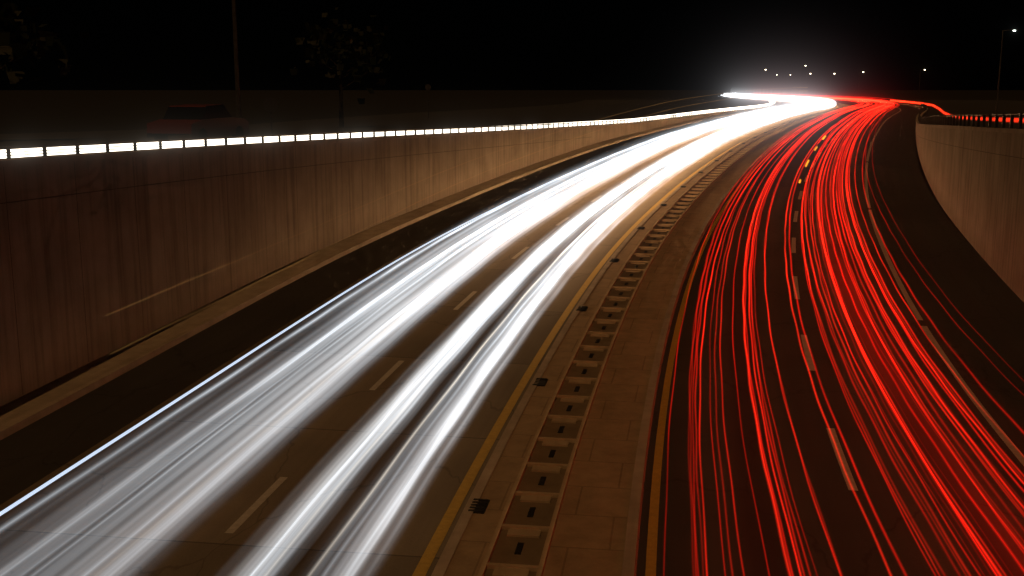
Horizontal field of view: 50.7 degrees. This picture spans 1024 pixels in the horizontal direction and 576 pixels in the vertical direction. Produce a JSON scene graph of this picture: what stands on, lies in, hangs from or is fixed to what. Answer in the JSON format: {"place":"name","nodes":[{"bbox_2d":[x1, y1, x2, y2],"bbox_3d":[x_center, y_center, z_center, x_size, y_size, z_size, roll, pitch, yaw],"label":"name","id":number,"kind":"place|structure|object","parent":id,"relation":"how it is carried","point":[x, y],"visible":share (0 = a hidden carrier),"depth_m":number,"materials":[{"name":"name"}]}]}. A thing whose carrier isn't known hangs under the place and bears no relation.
{"place":"outdoors","nodes":[
{"label":"outdoors","id":0,"kind":"place"},
{"bbox_2d":[0,100,768,158],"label":"ground","id":1,"kind":"structure","parent":0,"point":[590,110],"depth_m":129.31,"materials":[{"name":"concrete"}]},
{"bbox_2d":[0,0,89,83],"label":"tree","id":2,"kind":"object","parent":1,"relation":"on","point":[21,46],"depth_m":50.90,"materials":[{"name":"plant"}]},
{"bbox_2d":[147,104,248,137],"bbox_3d":[-11.625,-6.254,40.197,1.750,1.140,4.400,2,11,13],"label":"parked car","id":3,"kind":"object","parent":1,"relation":"on","point":[212,127],"depth_m":39.19,"materials":[{"name":"metal"}]},
{"bbox_2d":[154,126,243,139],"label":"car wheels","id":4,"kind":"object","parent":1,"relation":"on","point":[239,131],"visible":0.35,"depth_m":39.02,"materials":[{"name":"black rubber"}]},
{"bbox_2d":[232,0,241,117],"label":"lamp column","id":5,"kind":"structure","parent":1,"relation":"on","point":[237,85],"depth_m":45.39,"materials":[{"name":"metal"}]},
{"bbox_2d":[270,112,272,134],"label":"sign post","id":6,"kind":"object","parent":1,"relation":"on","point":[271,122],"visible":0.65,"depth_m":46.36,"materials":[{"name":"metal"}]},
{"bbox_2d":[290,7,390,126],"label":"tree","id":7,"kind":"object","parent":1,"relation":"on","point":[352,53],"depth_m":96.01,"materials":[{"name":"plant"}]},
{"bbox_2d":[0,100,774,157],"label":"light trails","id":8,"kind":"object","parent":1,"relation":"on","point":[283,138],"depth_m":37.50,"materials":[{"name":"white"}]},
{"bbox_2d":[0,90,1023,133],"bbox_3d":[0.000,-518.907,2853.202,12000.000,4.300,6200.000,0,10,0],"label":"ground","id":9,"kind":"structure","parent":0,"point":[36,111],"depth_m":337.04,"materials":[{"name":"soil"}]},
{"bbox_2d":[0,108,763,406],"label":"wall panels","id":10,"kind":"object","parent":9,"relation":"on","point":[45,242],"visible":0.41,"depth_m":31.72,"materials":[{"name":"concrete"}]},
{"bbox_2d":[0,112,731,394],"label":"wall joints","id":11,"kind":"object","parent":10,"relation":"attached to","point":[226,175],"depth_m":32.18,"materials":[{"name":"brown concrete"}]},
{"bbox_2d":[0,99,776,166],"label":"wall coping","id":12,"kind":"object","parent":10,"relation":"on","point":[17,161],"depth_m":35.51,"materials":[{"name":"concrete"}]},
{"bbox_2d":[0,100,775,158],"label":"railing","id":13,"kind":"object","parent":12,"relation":"on","point":[8,152],"visible":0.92,"depth_m":36.73,"materials":[{"name":"metal"}]},
{"bbox_2d":[0,99,782,439],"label":"kerb","id":14,"kind":"object","parent":9,"relation":"on","point":[20,413],"visible":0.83,"depth_m":32.74,"materials":[{"name":"concrete"}]},
{"bbox_2d":[0,96,792,504],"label":"road shoulder","id":15,"kind":"object","parent":9,"relation":"on","point":[34,452],"visible":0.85,"depth_m":29.34},
{"bbox_2d":[0,96,837,575],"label":"road carriageway","id":16,"kind":"structure","parent":9,"relation":"on","point":[368,486],"depth_m":23.68,"materials":[{"name":"grey asphalt"}]},
{"bbox_2d":[0,97,794,515],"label":"edge line","id":17,"kind":"object","parent":16,"relation":"on","point":[16,503],"visible":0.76,"depth_m":26.48,"materials":[{"name":"paint"}]},
{"bbox_2d":[225,100,817,532],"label":"lane markings","id":18,"kind":"object","parent":16,"relation":"on","point":[237,524],"visible":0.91,"depth_m":20.14,"materials":[{"name":"white paint"}]},
{"bbox_2d":[412,96,836,575],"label":"yellow marking","id":19,"kind":"object","parent":16,"relation":"on","point":[431,550],"visible":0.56,"depth_m":23.07,"materials":[{"name":"paint"}]},
{"bbox_2d":[431,96,838,575],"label":"median kerb","id":20,"kind":"object","parent":16,"relation":"on","point":[445,558],"visible":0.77,"depth_m":23.21,"materials":[{"name":"concrete"}]},
{"bbox_2d":[636,96,1023,575],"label":"road","id":21,"kind":"structure","parent":9,"relation":"on","point":[752,482],"depth_m":24.02,"materials":[{"name":"asphalt"}]},
{"bbox_2d":[621,96,855,575],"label":"median kerb","id":22,"kind":"object","parent":21,"relation":"on","point":[629,565],"visible":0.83,"depth_m":24.18,"materials":[{"name":"concrete"}]},
{"bbox_2d":[645,106,856,575],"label":"yellow marking","id":23,"kind":"object","parent":21,"relation":"on","point":[651,558],"visible":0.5,"depth_m":23.37,"materials":[{"name":"paint"}]},
{"bbox_2d":[791,105,878,490],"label":"lane markings","id":24,"kind":"object","parent":21,"relation":"on","point":[843,464],"visible":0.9,"depth_m":27.36,"materials":[{"name":"white paint"}]},
{"bbox_2d":[843,101,1023,465],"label":"edge line","id":25,"kind":"object","parent":21,"relation":"on","point":[1012,447],"visible":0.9,"depth_m":29.62,"materials":[{"name":"white paint"}]},
{"bbox_2d":[763,96,1023,445],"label":"road shoulder","id":26,"kind":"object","parent":9,"relation":"on","point":[970,301],"visible":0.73,"depth_m":37.98},
{"bbox_2d":[823,99,1023,133],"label":"coping wall","id":27,"kind":"structure","parent":9,"relation":"on","point":[1002,130],"depth_m":48.34,"materials":[{"name":"concrete"}]},
{"bbox_2d":[918,103,1023,128],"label":"railing","id":28,"kind":"object","parent":27,"relation":"on","point":[938,120],"visible":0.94,"depth_m":48.28,"materials":[{"name":"metal"}]},
{"bbox_2d":[839,100,1023,301],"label":"wall panels","id":29,"kind":"object","parent":9,"relation":"on","point":[933,161],"visible":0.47,"depth_m":41.81,"materials":[{"name":"concrete"}]},
{"bbox_2d":[918,128,1023,288],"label":"wall joints","id":30,"kind":"object","parent":29,"relation":"attached to","point":[975,176],"depth_m":42.05,"materials":[{"name":"brown concrete"}]},
{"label":"sign post","id":31,"kind":"object","parent":9,"relation":"on","visible":0},
{"bbox_2d":[425,84,430,89],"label":"sign disc","id":32,"kind":"object","parent":31,"relation":"attached to","point":[427,86],"visible":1,"depth_m":112.72,"materials":[{"name":"metal"}]},
{"bbox_2d":[0,0,1023,89],"label":"sky","id":33,"kind":"structure","parent":0,"point":[130,44],"materials":[{"name":"black"}]},
{"bbox_2d":[444,96,853,575],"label":"median paving","id":34,"kind":"structure","parent":0,"point":[589,536],"depth_m":22.89,"materials":[{"name":"brown concrete"}]},
{"bbox_2d":[484,124,789,575],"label":"drainage channel","id":35,"kind":"object","parent":34,"relation":"on","point":[506,546],"visible":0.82,"depth_m":22.12,"materials":[{"name":"concrete"}]},
{"bbox_2d":[514,152,741,554],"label":"median drain slots","id":36,"kind":"object","parent":35,"relation":"in","point":[519,548],"visible":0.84,"depth_m":22.65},
{"bbox_2d":[468,113,817,513],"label":"drain inlets","id":37,"kind":"object","parent":34,"relation":"on","point":[481,505],"visible":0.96,"depth_m":25.58,"materials":[{"name":"black metal"}]},
{"bbox_2d":[477,110,839,575],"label":"median drain ladder","id":38,"kind":"object","parent":34,"relation":"on","point":[515,530],"visible":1,"depth_m":24.40,"materials":[{"name":"concrete"}]},
{"bbox_2d":[856,100,1023,127],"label":"ground","id":39,"kind":"structure","parent":0,"point":[944,107],"depth_m":194.42,"materials":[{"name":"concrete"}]},
{"bbox_2d":[996,29,1017,110],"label":"street light","id":40,"kind":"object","parent":39,"relation":"on","point":[999,69],"depth_m":151.76,"materials":[{"name":"paint"}]}
]}

